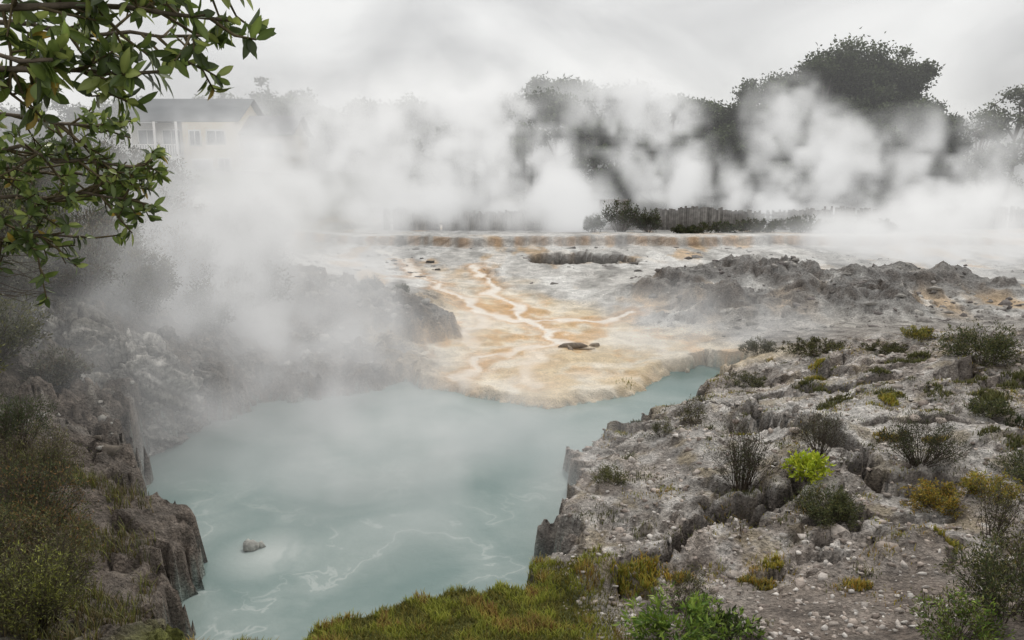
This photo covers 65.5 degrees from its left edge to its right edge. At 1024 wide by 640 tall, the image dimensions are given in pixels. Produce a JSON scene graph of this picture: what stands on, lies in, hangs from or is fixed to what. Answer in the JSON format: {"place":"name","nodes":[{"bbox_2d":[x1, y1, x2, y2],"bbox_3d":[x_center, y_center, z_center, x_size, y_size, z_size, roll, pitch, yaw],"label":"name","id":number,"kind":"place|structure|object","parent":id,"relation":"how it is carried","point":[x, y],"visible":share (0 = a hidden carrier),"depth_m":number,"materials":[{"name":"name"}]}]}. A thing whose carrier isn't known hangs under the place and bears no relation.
{"place":"outdoors","nodes":[
{"label":"outdoors","id":0,"kind":"place"},
{"bbox_2d":[146,365,719,639],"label":"pool water","id":1,"kind":"structure","parent":0,"point":[366,503],"depth_m":14.62,"materials":[{"name":"teal liquid"}]},
{"bbox_2d":[243,538,265,551],"bbox_3d":[-4.074,3.567,12.575,0.373,0.182,0.338,0,11,0],"label":"rock","id":2,"kind":"object","parent":1,"relation":"in","point":[249,545],"visible":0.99,"depth_m":12.49,"materials":[{"name":"stone"}]},
{"bbox_2d":[0,161,1023,639],"bbox_3d":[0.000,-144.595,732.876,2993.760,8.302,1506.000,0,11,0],"label":"ground","id":3,"kind":"structure","parent":0,"point":[500,329],"depth_m":21.08,"materials":[{"name":"beige stone"}]},
{"bbox_2d":[0,341,13,372],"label":"manuka bush","id":4,"kind":"object","parent":3,"relation":"on","point":[3,368],"visible":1,"depth_m":12.66,"materials":[{"name":"green plant"}]},
{"bbox_2d":[0,489,30,556],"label":"shrub","id":5,"kind":"object","parent":3,"relation":"on","point":[2,525],"visible":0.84,"depth_m":8.07,"materials":[{"name":"green plant"}]},
{"bbox_2d":[0,178,44,230],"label":"manuka bush","id":6,"kind":"object","parent":3,"relation":"on","point":[3,185],"visible":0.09,"depth_m":18.43,"materials":[{"name":"green plant"}]},
{"bbox_2d":[0,293,53,363],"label":"manuka bush","id":7,"kind":"object","parent":3,"relation":"on","point":[13,335],"visible":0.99,"depth_m":14.19,"materials":[{"name":"green plant"}]},
{"bbox_2d":[0,389,59,453],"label":"shrub","id":8,"kind":"object","parent":3,"relation":"on","point":[15,415],"visible":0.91,"depth_m":11.86,"materials":[{"name":"green plant"}]},
{"bbox_2d":[0,227,61,309],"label":"manuka bush","id":9,"kind":"object","parent":3,"relation":"on","point":[18,280],"visible":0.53,"depth_m":15.36,"materials":[{"name":"green plant"}]},
{"bbox_2d":[0,187,76,280],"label":"manuka bush","id":10,"kind":"object","parent":3,"relation":"on","point":[9,209],"visible":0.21,"depth_m":16.83,"materials":[{"name":"green plant"}]},
{"bbox_2d":[0,143,87,215],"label":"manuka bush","id":11,"kind":"object","parent":3,"relation":"on","point":[24,166],"visible":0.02,"depth_m":25.27,"materials":[{"name":"green plant"}]},
{"bbox_2d":[0,416,97,500],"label":"shrub","id":12,"kind":"object","parent":3,"relation":"on","point":[46,450],"visible":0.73,"depth_m":10.87,"materials":[{"name":"green plant"}]},
{"bbox_2d":[0,537,98,639],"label":"shrub","id":13,"kind":"object","parent":3,"relation":"on","point":[43,587],"visible":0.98,"depth_m":7.27,"materials":[{"name":"green plant"}]},
{"bbox_2d":[0,449,102,548],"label":"shrub","id":14,"kind":"object","parent":3,"relation":"on","point":[41,498],"visible":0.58,"depth_m":9.78,"materials":[{"name":"green plant"}]},
{"bbox_2d":[0,506,105,623],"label":"shrub","id":15,"kind":"object","parent":3,"relation":"on","point":[63,542],"visible":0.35,"depth_m":8.04,"materials":[{"name":"green plant"}]},
{"bbox_2d":[0,491,108,579],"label":"shrub","id":16,"kind":"object","parent":3,"relation":"on","point":[53,522],"visible":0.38,"depth_m":8.92,"materials":[{"name":"green plant"}]},
{"bbox_2d":[5,133,104,188],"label":"manuka bush","id":17,"kind":"object","parent":3,"relation":"on","point":[57,145],"visible":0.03,"depth_m":29.88,"materials":[{"name":"green plant"}]},
{"bbox_2d":[0,140,113,228],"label":"manuka bush","id":18,"kind":"object","parent":3,"relation":"on","point":[39,181],"visible":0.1,"depth_m":22.78,"materials":[{"name":"green plant"}]},
{"bbox_2d":[16,344,98,392],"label":"manuka bush","id":19,"kind":"object","parent":3,"relation":"on","point":[63,370],"visible":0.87,"depth_m":14.59,"materials":[{"name":"green plant"}]},
{"bbox_2d":[14,220,128,301],"bbox_3d":[-9.837,-1.391,17.819,2.700,1.761,2.874,0,11,0],"label":"manuka bush","id":20,"kind":"object","parent":3,"relation":"on","point":[65,282],"visible":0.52,"depth_m":17.71,"materials":[{"name":"green plant"}]},
{"bbox_2d":[0,426,158,639],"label":"grass","id":21,"kind":"structure","parent":3,"relation":"on","point":[98,614],"depth_m":9.13,"materials":[{"name":"green plant"}]},
{"bbox_2d":[49,129,132,162],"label":"manuka bush","id":22,"kind":"object","parent":3,"relation":"on","point":[94,145],"visible":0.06,"depth_m":37.04,"materials":[{"name":"green plant"}]},
{"bbox_2d":[40,180,142,247],"bbox_3d":[-11.469,-2.458,21.246,3.352,2.642,3.414,10,15,42],"label":"manuka bush","id":23,"kind":"object","parent":3,"relation":"on","point":[79,217],"visible":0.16,"depth_m":20.72,"materials":[{"name":"green plant"}]},
{"bbox_2d":[59,206,168,292],"bbox_3d":[-10.342,-1.673,19.744,3.262,2.353,3.170,0,11,0],"label":"manuka bush","id":24,"kind":"object","parent":3,"relation":"on","point":[127,245],"visible":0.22,"depth_m":19.60,"materials":[{"name":"green plant"}]},
{"bbox_2d":[30,302,219,456],"bbox_3d":[-8.731,1.435,16.627,4.084,3.656,7.149,0,11,0],"label":"rock face","id":25,"kind":"object","parent":3,"relation":"on","point":[151,363],"visible":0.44,"depth_m":16.67},
{"bbox_2d":[87,246,182,315],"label":"manuka bush","id":26,"kind":"object","parent":3,"relation":"on","point":[141,289],"visible":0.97,"depth_m":19.04,"materials":[{"name":"green plant"}]},
{"bbox_2d":[0,0,276,307],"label":"broadleaf tree","id":27,"kind":"object","parent":3,"relation":"on","point":[44,65],"visible":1,"depth_m":2.74,"materials":[{"name":"green plant"}]},
{"bbox_2d":[84,166,194,243],"bbox_3d":[-12.460,-3.733,26.680,3.809,3.029,3.795,-8,14,-33],"label":"manuka bush","id":28,"kind":"object","parent":3,"relation":"on","point":[171,191],"visible":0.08,"depth_m":26.53,"materials":[{"name":"green plant"}]},
{"bbox_2d":[96,141,189,190],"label":"manuka bush","id":29,"kind":"object","parent":3,"relation":"on","point":[115,158],"visible":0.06,"depth_m":34.55,"materials":[{"name":"green plant"}]},
{"bbox_2d":[100,143,208,209],"bbox_3d":[-13.893,-5.342,30.575,4.039,2.935,4.342,0,11,0],"label":"manuka bush","id":30,"kind":"object","parent":3,"relation":"on","point":[176,178],"visible":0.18,"depth_m":30.66,"materials":[{"name":"green plant"}]},
{"bbox_2d":[107,180,225,251],"bbox_3d":[-10.735,-3.029,24.453,3.853,2.757,3.455,0,11,0],"label":"manuka bush","id":31,"kind":"object","parent":3,"relation":"on","point":[182,214],"visible":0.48,"depth_m":24.34,"materials":[{"name":"green plant"}]},
{"bbox_2d":[121,218,229,293],"bbox_3d":[-9.627,-1.693,22.200,3.298,2.268,3.298,0,11,0],"label":"manuka bush","id":32,"kind":"object","parent":3,"relation":"on","point":[180,253],"visible":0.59,"depth_m":22.05,"materials":[{"name":"green plant"}]},
{"bbox_2d":[171,276,261,328],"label":"manuka bush","id":33,"kind":"object","parent":3,"relation":"on","point":[208,302],"visible":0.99,"depth_m":21.10,"materials":[{"name":"green plant"}]},
{"bbox_2d":[131,105,309,173],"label":"walls","id":34,"kind":"structure","parent":3,"relation":"on","point":[295,159],"depth_m":65.63,"materials":[{"name":"white paint"}]},
{"bbox_2d":[105,122,184,168],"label":"balcony","id":35,"kind":"structure","parent":34,"relation":"attached to","point":[155,144],"depth_m":63.78,"materials":[{"name":"white wood"}]},
{"bbox_2d":[137,129,282,170],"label":"window frames","id":36,"kind":"structure","parent":34,"relation":"attached to","point":[266,142],"depth_m":65.56,"materials":[{"name":"white wood"}]},
{"bbox_2d":[138,130,281,170],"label":"windows","id":37,"kind":"structure","parent":36,"relation":"attached to","point":[211,139],"depth_m":65.62,"materials":[{"name":"grey glass"}]},
{"bbox_2d":[118,99,312,136],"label":"roof","id":38,"kind":"structure","parent":34,"relation":"on","point":[191,110],"depth_m":66.09,"materials":[{"name":"metal"}]},
{"bbox_2d":[209,251,295,310],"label":"manuka bush","id":39,"kind":"object","parent":3,"relation":"on","point":[257,280],"visible":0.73,"depth_m":22.98,"materials":[{"name":"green plant"}]},
{"bbox_2d":[298,296,399,309],"bbox_3d":[-4.944,0.222,25.666,4.952,2.156,2.594,0,11,0],"label":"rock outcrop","id":40,"kind":"object","parent":3,"relation":"on","point":[378,302],"visible":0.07,"depth_m":25.05,"materials":[{"name":"grey stone"}]},
{"bbox_2d":[356,272,384,291],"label":"manuka bush","id":41,"kind":"object","parent":3,"relation":"on","point":[375,283],"visible":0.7,"depth_m":25.93,"materials":[{"name":"green plant"}]},
{"bbox_2d":[391,283,411,292],"bbox_3d":[-3.730,-1.025,26.501,0.776,0.470,0.608,0,11,0],"label":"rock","id":42,"kind":"object","parent":3,"relation":"on","point":[404,287],"visible":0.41,"depth_m":26.45,"materials":[{"name":"grey stone"}]},
{"bbox_2d":[182,544,637,639],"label":"mossy grass","id":43,"kind":"structure","parent":3,"relation":"on","point":[503,622],"depth_m":9.01,"materials":[{"name":"green plant"}]},
{"bbox_2d":[398,122,480,199],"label":"tree","id":44,"kind":"object","parent":3,"relation":"on","point":[438,160],"visible":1,"depth_m":63.67,"materials":[{"name":"green plant"}]},
{"bbox_2d":[430,96,538,201],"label":"tree","id":45,"kind":"object","parent":3,"relation":"on","point":[486,120],"visible":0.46,"depth_m":67.47,"materials":[{"name":"green plant"}]},
{"bbox_2d":[0,71,1023,181],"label":"distant trees","id":46,"kind":"object","parent":3,"relation":"on","point":[365,139],"visible":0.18,"depth_m":85.89,"materials":[{"name":"green plant"}]},
{"bbox_2d":[17,245,1023,456],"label":"rubble","id":47,"kind":"object","parent":3,"relation":"on","point":[112,450],"visible":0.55,"depth_m":25.96,"materials":[{"name":"stone"}]},
{"bbox_2d":[476,122,575,209],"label":"tree","id":48,"kind":"object","parent":3,"relation":"on","point":[514,140],"visible":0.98,"depth_m":63.27,"materials":[{"name":"green plant"}]},
{"bbox_2d":[514,86,611,206],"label":"tree","id":49,"kind":"object","parent":3,"relation":"on","point":[550,110],"visible":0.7,"depth_m":67.12,"materials":[{"name":"green plant"}]},
{"bbox_2d":[558,342,599,349],"bbox_3d":[2.092,0.850,24.790,1.362,0.359,0.984,0,11,0],"label":"broken sinter slab","id":50,"kind":"object","parent":3,"relation":"on","point":[576,345],"depth_m":24.61,"materials":[{"name":"stone"}]},
{"bbox_2d":[582,213,606,231],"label":"rim shrub","id":51,"kind":"object","parent":3,"relation":"on","point":[592,222],"visible":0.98,"depth_m":47.31,"materials":[{"name":"grey plant"}]},
{"bbox_2d":[549,114,644,211],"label":"tree","id":52,"kind":"object","parent":3,"relation":"on","point":[611,183],"visible":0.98,"depth_m":62.38,"materials":[{"name":"green plant"}]},
{"bbox_2d":[589,462,630,486],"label":"shrub","id":53,"kind":"object","parent":3,"relation":"on","point":[606,474],"visible":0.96,"depth_m":13.11,"materials":[{"name":"green plant"}]},
{"bbox_2d":[571,79,655,197],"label":"tree","id":54,"kind":"object","parent":3,"relation":"on","point":[626,104],"visible":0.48,"depth_m":67.09,"materials":[{"name":"green plant"}]},
{"bbox_2d":[598,197,647,231],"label":"rim shrub","id":55,"kind":"object","parent":3,"relation":"on","point":[628,219],"visible":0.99,"depth_m":46.79,"materials":[{"name":"green plant"}]},
{"bbox_2d":[632,207,662,232],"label":"rim shrub","id":56,"kind":"object","parent":3,"relation":"on","point":[654,223],"visible":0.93,"depth_m":47.10,"materials":[{"name":"green plant"}]},
{"bbox_2d":[605,127,711,207],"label":"tree","id":57,"kind":"object","parent":3,"relation":"on","point":[650,181],"visible":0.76,"depth_m":62.44,"materials":[{"name":"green plant"}]},
{"bbox_2d":[651,416,676,437],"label":"shrub","id":58,"kind":"object","parent":3,"relation":"on","point":[659,428],"visible":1,"depth_m":15.27,"materials":[{"name":"green plant"}]},
{"bbox_2d":[612,581,733,639],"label":"broadleaf plant","id":59,"kind":"object","parent":3,"relation":"on","point":[658,615],"visible":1,"depth_m":8.45,"materials":[{"name":"green plant"}]},
{"bbox_2d":[624,93,737,205],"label":"tree","id":60,"kind":"object","parent":3,"relation":"on","point":[644,143],"visible":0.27,"depth_m":67.73,"materials":[{"name":"green plant"}]},
{"bbox_2d":[670,224,704,233],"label":"rim shrub","id":61,"kind":"object","parent":3,"relation":"on","point":[681,229],"visible":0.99,"depth_m":46.01,"materials":[{"name":"green plant"}]},
{"bbox_2d":[653,561,722,612],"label":"twiggy shrub","id":62,"kind":"object","parent":3,"relation":"on","point":[695,584],"visible":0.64,"depth_m":9.28,"materials":[{"name":"brown plant"}]},
{"bbox_2d":[671,394,714,426],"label":"shrub","id":63,"kind":"object","parent":3,"relation":"on","point":[687,412],"visible":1,"depth_m":16.25,"materials":[{"name":"green plant"}]},
{"bbox_2d":[383,199,1023,230],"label":"wooden fence","id":64,"kind":"object","parent":3,"relation":"on","point":[991,217],"visible":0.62,"depth_m":49.72,"materials":[{"name":"grey wood"}]},
{"bbox_2d":[666,97,752,202],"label":"tree","id":65,"kind":"object","parent":3,"relation":"on","point":[703,110],"visible":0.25,"depth_m":67.39,"materials":[{"name":"green plant"}]},
{"bbox_2d":[665,120,754,207],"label":"tree","id":66,"kind":"object","parent":3,"relation":"on","point":[722,140],"visible":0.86,"depth_m":63.20,"materials":[{"name":"green plant"}]},
{"bbox_2d":[698,220,744,232],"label":"rim shrub","id":67,"kind":"object","parent":3,"relation":"on","point":[726,226],"visible":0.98,"depth_m":45.94,"materials":[{"name":"green plant"}]},
{"bbox_2d":[690,602,767,639],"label":"broadleaf plant","id":68,"kind":"object","parent":3,"relation":"on","point":[737,627],"visible":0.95,"depth_m":8.36,"materials":[{"name":"green plant"}]},
{"bbox_2d":[690,100,785,207],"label":"tree","id":69,"kind":"object","parent":3,"relation":"on","point":[747,117],"visible":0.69,"depth_m":65.12,"materials":[{"name":"green plant"}]},
{"bbox_2d":[725,501,753,539],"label":"twiggy shrub","id":70,"kind":"object","parent":3,"relation":"on","point":[742,512],"visible":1,"depth_m":10.62,"materials":[{"name":"brown plant"}]},
{"bbox_2d":[724,371,766,387],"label":"prostrate shrub","id":71,"kind":"object","parent":3,"relation":"on","point":[756,382],"visible":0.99,"depth_m":19.87,"materials":[{"name":"green plant"}]},
{"bbox_2d":[703,404,791,491],"bbox_3d":[3.611,2.082,12.323,1.177,1.485,1.219,-6,13,-29],"label":"manuka shrub","id":72,"kind":"object","parent":3,"relation":"on","point":[741,477],"visible":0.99,"depth_m":12.31,"materials":[{"name":"brown plant"}]},
{"bbox_2d":[738,335,781,355],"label":"prostrate shrub","id":73,"kind":"object","parent":3,"relation":"on","point":[753,346],"visible":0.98,"depth_m":22.14,"materials":[{"name":"green plant"}]},
{"bbox_2d":[736,217,787,232],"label":"rim shrub","id":74,"kind":"object","parent":3,"relation":"on","point":[752,227],"visible":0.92,"depth_m":46.13,"materials":[{"name":"green plant"}]},
{"bbox_2d":[730,74,822,204],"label":"tree","id":75,"kind":"object","parent":3,"relation":"on","point":[747,92],"visible":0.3,"depth_m":66.77,"materials":[{"name":"green plant"}]},
{"bbox_2d":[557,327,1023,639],"bbox_3d":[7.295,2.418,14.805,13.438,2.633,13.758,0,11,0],"label":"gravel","id":76,"kind":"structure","parent":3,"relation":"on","point":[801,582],"depth_m":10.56,"materials":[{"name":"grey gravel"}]},
{"bbox_2d":[750,122,843,209],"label":"tree","id":77,"kind":"object","parent":3,"relation":"on","point":[804,154],"visible":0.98,"depth_m":61.00,"materials":[{"name":"green plant"}]},
{"bbox_2d":[571,328,1023,637],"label":"grass tufts","id":78,"kind":"object","parent":3,"relation":"on","point":[887,395],"visible":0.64,"depth_m":12.93,"materials":[{"name":"green plant"}]},
{"bbox_2d":[781,214,832,232],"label":"rim shrub","id":79,"kind":"object","parent":3,"relation":"on","point":[794,224],"visible":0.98,"depth_m":45.82,"materials":[{"name":"green plant"}]},
{"bbox_2d":[781,447,836,483],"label":"bright leaf plant","id":80,"kind":"object","parent":3,"relation":"on","point":[806,462],"visible":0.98,"depth_m":11.70,"materials":[{"name":"green plant"}]},
{"bbox_2d":[779,336,852,358],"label":"prostrate shrub","id":81,"kind":"object","parent":3,"relation":"on","point":[814,342],"visible":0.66,"depth_m":21.04,"materials":[{"name":"green plant"}]},
{"bbox_2d":[790,404,852,457],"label":"manuka shrub","id":82,"kind":"object","parent":3,"relation":"on","point":[824,435],"visible":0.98,"depth_m":13.11,"materials":[{"name":"green plant"}]},
{"bbox_2d":[784,480,865,530],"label":"shrub","id":83,"kind":"object","parent":3,"relation":"on","point":[836,503],"visible":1,"depth_m":10.76,"materials":[{"name":"green plant"}]},
{"bbox_2d":[757,43,893,204],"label":"tree","id":84,"kind":"object","parent":3,"relation":"on","point":[814,71],"visible":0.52,"depth_m":65.06,"materials":[{"name":"green plant"}]},
{"bbox_2d":[791,93,912,210],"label":"tree","id":85,"kind":"object","parent":3,"relation":"on","point":[859,126],"visible":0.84,"depth_m":62.09,"materials":[{"name":"green plant"}]},
{"bbox_2d":[793,27,918,202],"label":"tree","id":86,"kind":"object","parent":3,"relation":"on","point":[871,77],"visible":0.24,"depth_m":65.13,"materials":[{"name":"green plant"}]},
{"bbox_2d":[859,217,900,233],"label":"rim shrub","id":87,"kind":"object","parent":3,"relation":"on","point":[887,225],"visible":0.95,"depth_m":46.35,"materials":[{"name":"white plant"}]},
{"bbox_2d":[858,339,907,355],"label":"prostrate shrub","id":88,"kind":"object","parent":3,"relation":"on","point":[892,347],"visible":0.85,"depth_m":20.09,"materials":[{"name":"green plant"}]},
{"bbox_2d":[852,96,969,206],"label":"tree","id":89,"kind":"object","parent":3,"relation":"on","point":[941,142],"visible":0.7,"depth_m":62.87,"materials":[{"name":"green plant"}]},
{"bbox_2d":[864,43,967,198],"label":"tree","id":90,"kind":"object","parent":3,"relation":"on","point":[912,80],"visible":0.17,"depth_m":66.11,"materials":[{"name":"green plant"}]},
{"bbox_2d":[872,409,971,471],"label":"manuka shrub","id":91,"kind":"object","parent":3,"relation":"on","point":[905,444],"visible":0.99,"depth_m":12.34,"materials":[{"name":"green plant"}]},
{"bbox_2d":[900,325,943,340],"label":"prostrate shrub","id":92,"kind":"object","parent":3,"relation":"on","point":[924,333],"visible":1,"depth_m":20.39,"materials":[{"name":"green plant"}]},
{"bbox_2d":[897,477,967,518],"bbox_3d":[5.990,2.526,11.243,1.012,0.507,1.080,4,12,21],"label":"orange heath","id":93,"kind":"object","parent":3,"relation":"on","point":[930,497],"visible":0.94,"depth_m":11.15,"materials":[{"name":"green plant"}]},
{"bbox_2d":[887,100,978,202],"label":"tree","id":94,"kind":"object","parent":3,"relation":"on","point":[953,183],"visible":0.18,"depth_m":65.62,"materials":[{"name":"green plant"}]},
{"bbox_2d":[908,585,1015,639],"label":"weedy shrub","id":95,"kind":"object","parent":3,"relation":"on","point":[981,631],"visible":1,"depth_m":7.50,"materials":[{"name":"green plant"}]},
{"bbox_2d":[924,318,1023,368],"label":"shrub","id":96,"kind":"object","parent":3,"relation":"on","point":[993,349],"visible":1,"depth_m":17.44,"materials":[{"name":"green plant"}]},
{"bbox_2d":[933,532,1023,626],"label":"weedy shrub","id":97,"kind":"object","parent":3,"relation":"on","point":[988,588],"visible":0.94,"depth_m":7.87,"materials":[{"name":"green plant"}]},
{"bbox_2d":[953,107,1021,207],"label":"slender tree","id":98,"kind":"object","parent":3,"relation":"on","point":[994,130],"visible":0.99,"depth_m":61.52,"materials":[{"name":"green plant"}]},
{"bbox_2d":[956,468,1023,505],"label":"orange heath","id":99,"kind":"object","parent":3,"relation":"on","point":[969,484],"visible":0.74,"depth_m":10.96,"materials":[{"name":"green plant"}]},
{"bbox_2d":[957,137,1023,207],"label":"slender tree","id":100,"kind":"object","parent":3,"relation":"on","point":[1013,148],"visible":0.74,"depth_m":62.59,"materials":[{"name":"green plant"}]},
{"bbox_2d":[962,397,1018,419],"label":"shrub","id":101,"kind":"object","parent":3,"relation":"on","point":[998,406],"visible":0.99,"depth_m":14.29,"materials":[{"name":"green plant"}]},
{"bbox_2d":[964,84,1023,205],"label":"slender tree","id":102,"kind":"object","parent":3,"relation":"on","point":[1018,92],"visible":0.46,"depth_m":63.11,"materials":[{"name":"green plant"}]},
{"bbox_2d":[966,476,1023,541],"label":"twiggy shrub","id":103,"kind":"object","parent":3,"relation":"on","point":[1003,519],"visible":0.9,"depth_m":9.94,"materials":[{"name":"green plant"}]},
{"bbox_2d":[967,524,1023,586],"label":"weedy shrub","id":104,"kind":"object","parent":3,"relation":"on","point":[1017,547],"visible":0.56,"depth_m":8.73,"materials":[{"name":"green plant"}]},
{"bbox_2d":[983,447,1023,486],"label":"shrub","id":105,"kind":"object","parent":3,"relation":"on","point":[1010,466],"visible":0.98,"depth_m":11.75,"materials":[{"name":"green plant"}]},
{"bbox_2d":[0,0,1023,146],"label":"sky","id":106,"kind":"structure","parent":0,"point":[445,52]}
]}

